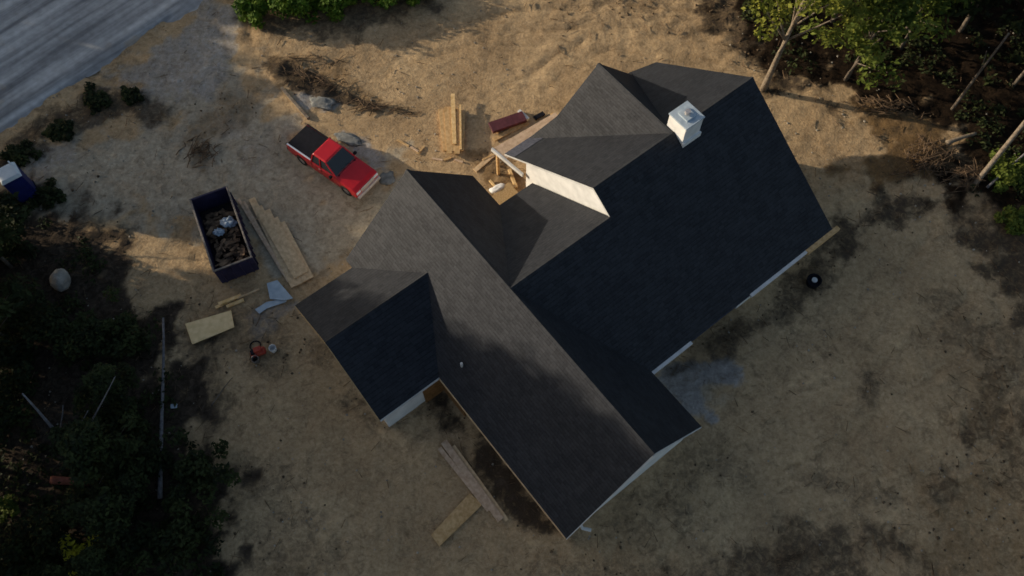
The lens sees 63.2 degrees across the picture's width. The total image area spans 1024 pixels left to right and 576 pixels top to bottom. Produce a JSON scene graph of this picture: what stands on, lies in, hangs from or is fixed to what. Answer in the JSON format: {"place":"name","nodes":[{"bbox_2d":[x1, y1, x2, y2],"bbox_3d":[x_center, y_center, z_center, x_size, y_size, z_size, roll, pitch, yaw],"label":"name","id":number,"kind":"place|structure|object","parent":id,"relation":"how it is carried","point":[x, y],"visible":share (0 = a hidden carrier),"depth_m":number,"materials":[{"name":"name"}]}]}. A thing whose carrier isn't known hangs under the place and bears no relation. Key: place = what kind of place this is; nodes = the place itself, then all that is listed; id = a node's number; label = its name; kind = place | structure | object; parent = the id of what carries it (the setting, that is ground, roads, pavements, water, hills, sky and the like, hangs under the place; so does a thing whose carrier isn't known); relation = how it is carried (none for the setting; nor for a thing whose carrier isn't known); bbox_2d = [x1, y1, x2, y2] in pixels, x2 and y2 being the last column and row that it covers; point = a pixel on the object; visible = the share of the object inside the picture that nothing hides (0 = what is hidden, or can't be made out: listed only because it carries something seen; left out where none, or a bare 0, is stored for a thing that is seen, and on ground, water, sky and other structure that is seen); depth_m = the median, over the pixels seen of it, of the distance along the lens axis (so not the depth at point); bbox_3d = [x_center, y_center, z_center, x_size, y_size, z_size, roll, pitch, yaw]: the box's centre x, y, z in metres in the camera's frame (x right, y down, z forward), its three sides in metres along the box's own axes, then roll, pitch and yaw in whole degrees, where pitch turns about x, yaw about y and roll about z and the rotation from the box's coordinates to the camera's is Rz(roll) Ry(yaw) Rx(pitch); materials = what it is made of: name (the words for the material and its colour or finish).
{"place":"outdoors","nodes":[
{"label":"outdoors","id":0,"kind":"place"},
{"bbox_2d":[0,0,202,132],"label":"road","id":1,"kind":"structure","parent":0,"point":[48,48],"depth_m":55.65,"materials":[{"name":"asphalt"}]},
{"bbox_2d":[0,0,1023,575],"bbox_3d":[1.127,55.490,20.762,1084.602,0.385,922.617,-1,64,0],"label":"ground","id":2,"kind":"structure","parent":0,"point":[884,348],"depth_m":46.78,"materials":[{"name":"soil"}]},
{"bbox_2d":[0,493,20,522],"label":"bush","id":3,"kind":"object","parent":2,"relation":"on","point":[4,506],"visible":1,"depth_m":41.76,"materials":[{"name":"green plant"}]},
{"bbox_2d":[0,190,32,267],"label":"broadleaf tree","id":4,"kind":"object","parent":2,"relation":"on","point":[22,215],"visible":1,"depth_m":44.38,"materials":[{"name":"green plant"}]},
{"bbox_2d":[0,192,32,223],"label":"bush","id":5,"kind":"object","parent":2,"relation":"on","point":[9,210],"visible":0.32,"depth_m":49.72,"materials":[{"name":"green plant"}]},
{"bbox_2d":[0,278,35,341],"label":"broadleaf tree","id":6,"kind":"object","parent":2,"relation":"on","point":[16,296],"visible":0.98,"depth_m":43.18,"materials":[{"name":"green plant"}]},
{"bbox_2d":[0,161,36,204],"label":"portable toilet","id":7,"kind":"object","parent":2,"relation":"on","point":[14,177],"visible":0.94,"depth_m":48.86,"materials":[{"name":"blue plastic"}]},
{"bbox_2d":[9,180,34,200],"bbox_3d":[-29.114,-5.779,49.465,0.700,1.800,0.040,-33,68,-14],"label":"door","id":8,"kind":"structure","parent":7,"relation":"in","point":[24,192],"depth_m":49.40,"materials":[{"name":"blue plastic"}]},
{"bbox_2d":[0,217,39,263],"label":"bush","id":9,"kind":"object","parent":2,"relation":"on","point":[14,242],"visible":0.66,"depth_m":48.12,"materials":[{"name":"green plant"}]},
{"bbox_2d":[0,139,43,167],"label":"bush","id":10,"kind":"object","parent":2,"relation":"on","point":[18,154],"visible":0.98,"depth_m":51.44,"materials":[{"name":"green plant"}]},
{"bbox_2d":[25,177,66,210],"bbox_3d":[-28.063,-5.663,50.345,2.369,0.986,2.345,-1,64,0],"label":"bush","id":11,"kind":"object","parent":2,"relation":"on","point":[47,196],"visible":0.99,"depth_m":50.08,"materials":[{"name":"green plant"}]},
{"bbox_2d":[1,497,106,575],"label":"bush","id":12,"kind":"object","parent":2,"relation":"on","point":[55,518],"visible":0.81,"depth_m":40.34,"materials":[{"name":"green plant"}]},
{"bbox_2d":[41,118,74,141],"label":"bush","id":13,"kind":"object","parent":2,"relation":"on","point":[60,129],"visible":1,"depth_m":52.15,"materials":[{"name":"green plant"}]},
{"bbox_2d":[49,268,70,291],"bbox_3d":[-25.837,-0.458,47.600,1.230,0.990,1.214,24,67,11],"label":"boulder","id":14,"kind":"object","parent":2,"relation":"on","point":[60,279],"visible":1,"depth_m":47.27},
{"bbox_2d":[22,376,115,427],"bbox_3d":[-20.599,6.864,40.823,4.815,6.572,2.549,-5,64,-2],"label":"dead tree","id":15,"kind":"object","parent":2,"relation":"on","point":[49,424],"visible":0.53,"depth_m":40.11,"materials":[{"name":"wood"}]},
{"bbox_2d":[58,534,98,575],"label":"bush","id":16,"kind":"object","parent":2,"relation":"on","point":[75,550],"visible":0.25,"depth_m":40.26,"materials":[{"name":"green plant"}]},
{"bbox_2d":[47,310,115,367],"bbox_3d":[-23.326,2.732,45.209,3.385,2.644,3.100,-1,64,0],"label":"bush","id":17,"kind":"object","parent":2,"relation":"on","point":[76,332],"visible":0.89,"depth_m":44.50,"materials":[{"name":"green plant"}]},
{"bbox_2d":[46,414,141,499],"bbox_3d":[-20.309,8.384,40.533,4.356,5.872,3.968,-2,64,-1],"label":"broadleaf tree","id":18,"kind":"object","parent":2,"relation":"on","point":[82,449],"visible":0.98,"depth_m":39.24,"materials":[{"name":"green plant"}]},
{"bbox_2d":[63,538,126,575],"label":"broadleaf tree","id":19,"kind":"object","parent":2,"relation":"on","point":[92,561],"visible":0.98,"depth_m":38.17,"materials":[{"name":"green plant"}]},
{"bbox_2d":[82,81,112,115],"bbox_3d":[-26.887,-12.312,53.531,1.770,0.933,2.721,-36,69,-15],"label":"bush","id":20,"kind":"object","parent":2,"relation":"on","point":[93,100],"visible":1,"depth_m":53.17,"materials":[{"name":"green plant"}]},
{"bbox_2d":[63,454,135,517],"bbox_3d":[-20.719,10.003,41.689,3.741,2.452,3.786,-1,64,0],"label":"bush","id":21,"kind":"object","parent":2,"relation":"on","point":[80,495],"visible":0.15,"depth_m":41.28,"materials":[{"name":"green plant"}]},
{"bbox_2d":[61,474,139,555],"bbox_3d":[-18.980,11.102,39.714,3.589,4.927,3.110,-35,69,-15],"label":"broadleaf tree","id":22,"kind":"object","parent":2,"relation":"on","point":[103,505],"visible":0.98,"depth_m":38.53,"materials":[{"name":"green plant"}]},
{"bbox_2d":[72,361,139,417],"bbox_3d":[-20.496,5.065,42.719,3.205,4.774,2.884,8,65,4],"label":"broadleaf tree","id":23,"kind":"object","parent":2,"relation":"on","point":[97,380],"visible":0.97,"depth_m":41.69,"materials":[{"name":"green plant"}]},
{"bbox_2d":[72,396,151,450],"bbox_3d":[-20.745,6.948,43.186,3.537,2.747,3.511,-33,68,-14],"label":"bush","id":24,"kind":"object","parent":2,"relation":"on","point":[108,419],"visible":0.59,"depth_m":42.80,"materials":[{"name":"green plant"}]},
{"bbox_2d":[81,284,156,359],"bbox_3d":[-21.651,2.245,45.370,3.010,2.506,4.264,-37,69,-16],"label":"bush","id":25,"kind":"object","parent":2,"relation":"on","point":[126,340],"visible":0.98,"depth_m":44.83,"materials":[{"name":"green plant"}]},
{"bbox_2d":[79,517,166,575],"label":"bush","id":26,"kind":"object","parent":2,"relation":"on","point":[132,551],"visible":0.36,"depth_m":39.78,"materials":[{"name":"green plant"}]},
{"bbox_2d":[119,85,144,106],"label":"bush","id":27,"kind":"object","parent":2,"relation":"on","point":[131,96],"visible":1,"depth_m":53.33,"materials":[{"name":"green plant"}]},
{"bbox_2d":[98,426,187,500],"bbox_3d":[-18.866,8.453,42.464,3.400,2.729,4.074,27,67,13],"label":"bush","id":28,"kind":"object","parent":2,"relation":"on","point":[146,462],"visible":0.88,"depth_m":41.84,"materials":[{"name":"green plant"}]},
{"bbox_2d":[157,317,164,498],"bbox_3d":[-18.686,6.200,44.409,0.252,0.287,10.119,-8,65,-4],"label":"fallen tree","id":29,"kind":"object","parent":2,"relation":"on","point":[160,489],"visible":0.88,"depth_m":44.10,"materials":[{"name":"wood"}]},
{"bbox_2d":[134,496,229,575],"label":"bush","id":30,"kind":"object","parent":2,"relation":"on","point":[182,533],"visible":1,"depth_m":40.14,"materials":[{"name":"green plant"}]},
{"bbox_2d":[176,132,221,167],"bbox_3d":[-19.382,-8.632,51.727,3.008,0.491,2.741,-1,64,0],"label":"brush pile","id":31,"kind":"object","parent":2,"relation":"on","point":[194,150],"visible":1,"depth_m":51.55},
{"bbox_2d":[167,439,240,504],"bbox_3d":[-15.613,9.497,41.934,3.514,2.585,3.327,-26,67,-11],"label":"bush","id":32,"kind":"object","parent":2,"relation":"on","point":[199,475],"visible":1,"depth_m":41.33,"materials":[{"name":"green plant"}]},
{"bbox_2d":[186,311,233,343],"bbox_3d":[-16.794,2.212,46.324,2.548,0.060,1.342,-17,65,-7],"label":"plywood sheet","id":33,"kind":"object","parent":2,"relation":"on","point":[204,328],"visible":1,"depth_m":46.33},
{"bbox_2d":[189,186,258,282],"bbox_3d":[-16.626,-3.055,48.189,2.358,1.755,5.226,-22,66,-10],"label":"dumpster","id":34,"kind":"object","parent":2,"relation":"on","point":[214,201],"visible":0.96,"depth_m":48.25,"materials":[{"name":"blue paint"}]},
{"bbox_2d":[203,208,248,266],"bbox_3d":[-16.534,-2.901,48.125,2.088,0.806,4.355,-22,66,-10],"label":"scrap wood","id":35,"kind":"object","parent":34,"relation":"in","point":[212,223],"visible":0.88,"depth_m":47.89,"materials":[{"name":"wood"}]},
{"bbox_2d":[212,228,224,236],"bbox_3d":[-16.917,-3.227,47.959,0.771,0.335,0.594,-1,64,0],"label":"rubbish bag","id":36,"kind":"object","parent":35,"relation":"on","point":[218,232],"visible":1,"depth_m":47.88,"materials":[{"name":"plastic"}]},
{"bbox_2d":[220,216,237,227],"bbox_3d":[-16.472,-3.826,48.260,0.914,0.488,0.829,37,70,17],"label":"rubbish bag","id":37,"kind":"object","parent":35,"relation":"on","point":[228,221],"visible":1,"depth_m":48.13,"materials":[{"name":"plastic"}]},
{"bbox_2d":[215,294,240,308],"bbox_3d":[-16.099,0.755,47.190,1.557,0.100,0.180,-28,67,-12],"label":"offcut","id":38,"kind":"object","parent":2,"relation":"on","point":[217,306],"visible":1,"depth_m":47.05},
{"bbox_2d":[218,295,237,305],"bbox_3d":[-16.057,0.694,47.063,1.121,0.100,0.180,-22,66,-10],"label":"offcut","id":39,"kind":"object","parent":38,"relation":"on","point":[228,300],"visible":1,"depth_m":47.03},
{"bbox_2d":[226,298,243,307],"bbox_3d":[-15.688,0.861,47.135,1.004,0.100,0.180,-23,66,-10],"label":"offcut","id":40,"kind":"object","parent":2,"relation":"on","point":[235,303],"visible":1,"depth_m":47.10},
{"bbox_2d":[231,0,270,29],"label":"bush","id":41,"kind":"object","parent":2,"relation":"on","point":[254,11],"visible":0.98,"depth_m":55.12,"materials":[{"name":"green plant"}]},
{"bbox_2d":[249,340,265,360],"bbox_3d":[-14.028,3.255,45.666,0.849,0.740,1.159,-19,66,-9],"label":"air compressor","id":42,"kind":"object","parent":2,"relation":"on","point":[258,351],"visible":1,"depth_m":45.44,"materials":[{"name":"red metal"}]},
{"bbox_2d":[255,300,286,313],"bbox_3d":[-13.610,0.907,47.114,1.916,0.040,0.498,-25,67,-11],"label":"foam strip","id":43,"kind":"object","parent":2,"relation":"on","point":[263,307],"visible":1,"depth_m":47.08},
{"bbox_2d":[250,0,308,19],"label":"bush","id":44,"kind":"object","parent":2,"relation":"on","point":[282,6],"visible":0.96,"depth_m":54.83,"materials":[{"name":"green plant"}]},
{"bbox_2d":[267,280,292,300],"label":"foam board","id":45,"kind":"object","parent":2,"relation":"on","point":[277,290],"visible":1,"depth_m":47.27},
{"bbox_2d":[280,87,308,119],"bbox_3d":[-13.904,-11.840,53.234,0.180,0.160,3.141,-36,69,-16],"label":"log","id":46,"kind":"object","parent":2,"relation":"on","point":[294,102],"visible":1,"depth_m":53.15,"materials":[{"name":"wood"}]},
{"bbox_2d":[269,51,347,64],"bbox_3d":[-13.401,-15.163,54.841,5.381,0.400,1.237,-1,64,0],"label":"brush pile","id":47,"kind":"object","parent":2,"relation":"on","point":[289,57],"visible":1,"depth_m":54.78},
{"bbox_2d":[290,0,335,24],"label":"bush","id":48,"kind":"object","parent":2,"relation":"on","point":[311,5],"visible":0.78,"depth_m":55.45,"materials":[{"name":"green plant"}]},
{"bbox_2d":[251,61,375,97],"bbox_3d":[-12.741,-13.581,54.030,8.983,0.641,1.543,13,65,7],"label":"brush pile","id":49,"kind":"object","parent":2,"relation":"on","point":[307,74],"visible":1,"depth_m":53.88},
{"bbox_2d":[309,96,335,110],"bbox_3d":[-12.192,-11.807,53.211,1.768,0.350,0.998,11,65,6],"label":"boulder","id":50,"kind":"object","parent":2,"relation":"on","point":[325,103],"visible":1,"depth_m":53.11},
{"bbox_2d":[286,124,379,198],"bbox_3d":[-10.894,-7.772,50.309,6.020,1.876,2.380,34,69,16],"label":"pickup truck","id":51,"kind":"object","parent":2,"relation":"on","point":[348,172],"visible":1,"depth_m":49.73,"materials":[{"name":"red paint"}]},
{"bbox_2d":[313,0,357,22],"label":"bush","id":52,"kind":"object","parent":2,"relation":"on","point":[336,14],"visible":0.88,"depth_m":55.47,"materials":[{"name":"green plant"}]},
{"bbox_2d":[333,132,362,146],"bbox_3d":[-10.185,-9.335,52.046,2.149,0.153,0.900,26,67,12],"label":"boulder","id":53,"kind":"object","parent":2,"relation":"on","point":[350,139],"visible":1,"depth_m":51.98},
{"bbox_2d":[346,95,403,115],"bbox_3d":[-8.833,-11.666,53.138,4.576,0.524,1.716,-1,64,0],"label":"brush pile","id":54,"kind":"object","parent":2,"relation":"on","point":[373,106],"visible":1,"depth_m":53.00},
{"bbox_2d":[361,0,396,9],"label":"bush","id":55,"kind":"object","parent":2,"relation":"on","point":[384,3],"visible":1,"depth_m":55.90,"materials":[{"name":"green plant"}]},
{"bbox_2d":[379,171,394,185],"bbox_3d":[-7.615,-6.723,50.794,1.012,0.130,1.085,-1,64,0],"label":"plastic sheet","id":56,"kind":"object","parent":2,"relation":"on","point":[388,178],"visible":0.99,"depth_m":50.74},
{"bbox_2d":[406,0,419,6],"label":"bush","id":57,"kind":"object","parent":2,"relation":"on","point":[409,2],"visible":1,"depth_m":55.95,"materials":[{"name":"green plant"}]},
{"bbox_2d":[431,493,481,545],"bbox_3d":[-2.829,11.601,41.858,2.984,0.100,0.864,-41,71,-17],"label":"plank","id":58,"kind":"object","parent":2,"relation":"on","point":[467,507],"visible":1,"depth_m":41.79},
{"bbox_2d":[438,447,488,511],"bbox_3d":[-2.469,9.781,42.654,0.240,0.050,4.142,-37,69,-16],"label":"board","id":59,"kind":"object","parent":2,"relation":"on","point":[456,469],"visible":1,"depth_m":42.70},
{"bbox_2d":[441,440,503,521],"bbox_3d":[-2.063,9.824,42.551,0.360,0.050,5.012,-34,69,-15],"label":"board","id":60,"kind":"object","parent":2,"relation":"on","point":[473,482],"visible":1,"depth_m":42.49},
{"bbox_2d":[452,445,508,521],"bbox_3d":[-1.651,9.950,42.551,0.200,0.050,4.745,-34,69,-15],"label":"board","id":61,"kind":"object","parent":2,"relation":"on","point":[473,473],"visible":1,"depth_m":42.53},
{"bbox_2d":[473,153,494,171],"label":"board","id":62,"kind":"object","parent":2,"relation":"on","point":[479,166],"visible":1,"depth_m":51.09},
{"bbox_2d":[489,183,505,193],"bbox_3d":[-0.842,-5.968,50.250,1.115,0.454,0.606,-20,66,-9],"label":"plastic bag","id":63,"kind":"object","parent":2,"relation":"on","point":[496,188],"visible":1,"depth_m":50.09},
{"bbox_2d":[488,111,526,133],"bbox_3d":[-0.271,-10.382,52.293,2.300,0.350,0.800,-21,66,-9],"label":"tool chest","id":64,"kind":"object","parent":2,"relation":"on","point":[506,122],"visible":1,"depth_m":52.12,"materials":[{"name":"red paint"}]},
{"bbox_2d":[492,121,528,140],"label":"board","id":65,"kind":"object","parent":2,"relation":"on","point":[505,133],"visible":1,"depth_m":52.12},
{"bbox_2d":[0,0,1023,575],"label":"undergrowth","id":66,"kind":"object","parent":2,"relation":"on","point":[166,398],"visible":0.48,"depth_m":47.70,"materials":[{"name":"green plant"}]},
{"bbox_2d":[49,476,89,485],"bbox_3d":[-22.567,9.888,42.522,1.985,0.433,0.427,3,64,2],"label":"fallen log","id":67,"kind":"object","parent":66,"relation":"on","point":[57,479],"visible":0.6,"depth_m":42.38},
{"bbox_2d":[945,132,976,144],"bbox_3d":[27.769,-9.244,51.414,1.987,0.405,0.310,-16,65,-7],"label":"fallen log","id":68,"kind":"object","parent":66,"relation":"on","point":[951,141],"visible":1,"depth_m":51.30,"materials":[{"name":"wood"}]},
{"bbox_2d":[1,0,1022,575],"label":"twigs","id":69,"kind":"object","parent":2,"relation":"on","point":[485,438],"visible":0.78,"depth_m":46.07,"materials":[{"name":"wood"}]},
{"bbox_2d":[508,169,517,187],"bbox_3d":[0.048,-6.653,50.577,0.200,0.120,1.375,-16,65,-7],"label":"timber","id":70,"kind":"object","parent":2,"relation":"on","point":[512,178],"visible":1,"depth_m":50.51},
{"bbox_2d":[16,4,1019,575],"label":"stones","id":71,"kind":"object","parent":2,"relation":"on","point":[498,176],"visible":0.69,"depth_m":49.15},
{"bbox_2d":[62,0,1023,574],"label":"clods","id":72,"kind":"object","parent":2,"relation":"on","point":[670,368],"visible":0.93,"depth_m":46.12,"materials":[{"name":"soil"}]},
{"bbox_2d":[295,62,839,539],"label":"house","id":73,"kind":"structure","parent":2,"relation":"on","point":[595,274],"depth_m":42.04,"materials":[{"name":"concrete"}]},
{"bbox_2d":[741,0,866,91],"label":"broadleaf tree","id":74,"kind":"object","parent":2,"relation":"on","point":[803,8],"visible":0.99,"depth_m":46.31,"materials":[{"name":"green plant"}]},
{"bbox_2d":[806,273,821,288],"bbox_3d":[17.139,-0.365,47.282,0.840,0.420,0.840,-1,64,0],"label":"drum","id":75,"kind":"object","parent":2,"relation":"on","point":[813,280],"visible":1,"depth_m":47.17,"materials":[{"name":"black plastic"}]},
{"bbox_2d":[825,0,887,22],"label":"broadleaf tree","id":76,"kind":"object","parent":2,"relation":"on","point":[834,15],"visible":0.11,"depth_m":50.88,"materials":[{"name":"green plant"}]},
{"bbox_2d":[800,0,935,89],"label":"broadleaf tree","id":77,"kind":"object","parent":2,"relation":"on","point":[877,10],"visible":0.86,"depth_m":48.52,"materials":[{"name":"green plant"}]},
{"bbox_2d":[843,92,928,120],"bbox_3d":[23.697,-11.573,52.592,5.786,0.696,1.889,6,64,3],"label":"brush pile","id":78,"kind":"object","parent":2,"relation":"on","point":[881,105],"visible":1,"depth_m":52.48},
{"bbox_2d":[890,132,965,180],"bbox_3d":[25.648,-7.934,50.671,3.276,0.928,5.072,37,70,17],"label":"brush pile","id":79,"kind":"object","parent":2,"relation":"on","point":[930,159],"visible":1,"depth_m":50.65,"materials":[{"name":"wood"}]},
{"bbox_2d":[899,0,978,49],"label":"broadleaf tree","id":80,"kind":"object","parent":2,"relation":"on","point":[940,6],"visible":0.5,"depth_m":49.05,"materials":[{"name":"green plant"}]},
{"bbox_2d":[936,157,990,193],"bbox_3d":[27.615,-6.865,50.268,3.984,0.722,2.584,-1,64,0],"label":"brush pile","id":81,"kind":"object","parent":2,"relation":"on","point":[968,171],"visible":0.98,"depth_m":50.17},
{"bbox_2d":[950,32,1009,110],"bbox_3d":[27.982,-13.016,50.119,0.512,5.932,1.232,35,69,16],"label":"dead tree","id":82,"kind":"object","parent":2,"relation":"on","point":[953,107],"visible":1,"depth_m":50.04,"materials":[{"name":"wood"}]},
{"bbox_2d":[947,0,1023,32],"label":"broadleaf tree","id":83,"kind":"object","parent":2,"relation":"on","point":[971,11],"visible":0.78,"depth_m":51.13,"materials":[{"name":"green plant"}]},
{"bbox_2d":[973,120,1023,184],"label":"dead tree","id":84,"kind":"object","parent":2,"relation":"on","point":[996,157],"visible":1,"depth_m":49.45,"materials":[{"name":"wood"}]},
{"bbox_2d":[986,154,1023,187],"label":"dead tree","id":85,"kind":"object","parent":2,"relation":"on","point":[997,178],"visible":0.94,"depth_m":49.98,"materials":[{"name":"wood"}]},
{"bbox_2d":[987,148,1023,194],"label":"bush","id":86,"kind":"object","parent":2,"relation":"on","point":[1012,175],"visible":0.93,"depth_m":49.67,"materials":[{"name":"green plant"}]},
{"bbox_2d":[993,204,1023,235],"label":"bush","id":87,"kind":"object","parent":2,"relation":"on","point":[1015,221],"visible":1,"depth_m":48.38,"materials":[{"name":"green plant"}]},
{"bbox_2d":[998,8,1023,87],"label":"broadleaf tree","id":88,"kind":"object","parent":2,"relation":"on","point":[1017,26],"visible":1,"depth_m":50.09,"materials":[{"name":"green plant"}]},
{"bbox_3d":[-15.198,-4.134,49.580,1.002,0.090,0.090,-33,68,-14],"label":"bearer","id":89,"kind":"object","parent":2,"relation":"on","visible":0},
{"bbox_2d":[237,198,281,272],"bbox_3d":[-14.844,-3.116,49.041,0.160,0.050,6.012,-31,68,-13],"label":"board","id":90,"kind":"object","parent":89,"relation":"on","point":[248,215],"visible":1,"depth_m":49.33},
{"bbox_3d":[-12.457,-0.831,47.962,1.103,0.090,0.090,-24,66,-10],"label":"bearer","id":91,"kind":"object","parent":2,"relation":"on","visible":0},
{"bbox_2d":[243,201,287,281],"bbox_3d":[-14.477,-2.783,48.855,0.160,0.050,6.324,-29,68,-13],"label":"board","id":92,"kind":"object","parent":91,"relation":"on","point":[260,232],"visible":1,"depth_m":48.92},
{"bbox_2d":[249,197,294,287],"bbox_3d":[-14.058,-2.745,48.811,0.400,0.050,6.739,-27,67,-12],"label":"board","id":93,"kind":"object","parent":92,"relation":"on","point":[253,202],"visible":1,"depth_m":48.66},
{"bbox_2d":[256,205,301,285],"bbox_3d":[-13.692,-2.537,48.697,0.400,0.050,6.030,-27,67,-12],"label":"board","id":94,"kind":"object","parent":91,"relation":"on","point":[260,209],"visible":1,"depth_m":48.12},
{"bbox_2d":[264,209,304,283],"bbox_3d":[-13.332,-2.480,48.656,0.400,0.050,5.528,-27,67,-12],"label":"board","id":95,"kind":"object","parent":91,"relation":"on","point":[268,213],"visible":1,"depth_m":49.51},
{"bbox_2d":[258,212,298,278],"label":"board","id":96,"kind":"object","parent":95,"relation":"on","point":[262,217],"visible":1,"depth_m":48.61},
{"bbox_2d":[266,216,301,275],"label":"board","id":97,"kind":"object","parent":96,"relation":"on","point":[271,222],"visible":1,"depth_m":48.51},
{"bbox_2d":[273,217,308,281],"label":"board","id":98,"kind":"object","parent":91,"relation":"on","point":[277,222],"visible":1,"depth_m":49.27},
{"bbox_2d":[279,221,312,279],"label":"board","id":99,"kind":"object","parent":98,"relation":"on","point":[285,228],"visible":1,"depth_m":48.56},
{"bbox_2d":[274,224,307,274],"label":"board","id":100,"kind":"object","parent":99,"relation":"on","point":[290,249],"visible":1,"depth_m":48.41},
{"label":"timber","id":101,"kind":"object","parent":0,"visible":0},
{"bbox_2d":[438,109,446,150],"bbox_3d":[-4.290,-9.900,52.030,0.345,0.060,3.169,-7,64,-3],"label":"timber","id":102,"kind":"object","parent":101,"relation":"on","point":[442,121],"visible":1,"depth_m":52.07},
{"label":"timber","id":103,"kind":"object","parent":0,"visible":0},
{"bbox_2d":[460,111,464,150],"bbox_3d":[-3.133,-9.820,51.980,0.345,0.060,2.971,0,64,0],"label":"timber","id":104,"kind":"object","parent":103,"relation":"on","point":[463,122],"visible":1,"depth_m":52.09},
{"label":"timber","id":105,"kind":"object","parent":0,"visible":0},
{"bbox_2d":[444,109,451,153],"bbox_3d":[-3.978,-9.774,51.888,0.345,0.060,3.344,-5,64,-2],"label":"timber","id":106,"kind":"object","parent":105,"relation":"on","point":[448,132],"visible":1,"depth_m":51.85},
{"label":"timber","id":107,"kind":"object","parent":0,"visible":0},
{"bbox_2d":[450,107,453,150],"bbox_3d":[-3.717,-9.943,51.972,0.345,0.060,3.345,-2,64,-1],"label":"timber","id":108,"kind":"object","parent":107,"relation":"on","point":[451,129],"visible":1,"depth_m":51.97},
{"bbox_2d":[451,94,456,143],"bbox_3d":[-3.667,-10.638,52.200,0.260,0.060,3.880,-3,64,-1],"label":"timber","id":109,"kind":"object","parent":108,"relation":"on","point":[453,115],"visible":1,"depth_m":52.16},
{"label":"timber","id":110,"kind":"object","parent":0,"visible":0},
{"bbox_2d":[454,111,459,153],"bbox_3d":[-3.426,-9.725,51.858,0.345,0.060,3.248,-2,64,0],"label":"timber","id":111,"kind":"object","parent":110,"relation":"on","point":[457,148],"visible":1,"depth_m":51.68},
{"bbox_2d":[459,104,461,149],"bbox_3d":[-3.214,-10.077,51.925,0.120,0.060,3.428,-2,64,0],"label":"timber","id":112,"kind":"object","parent":111,"relation":"on","point":[460,127],"visible":1,"depth_m":51.86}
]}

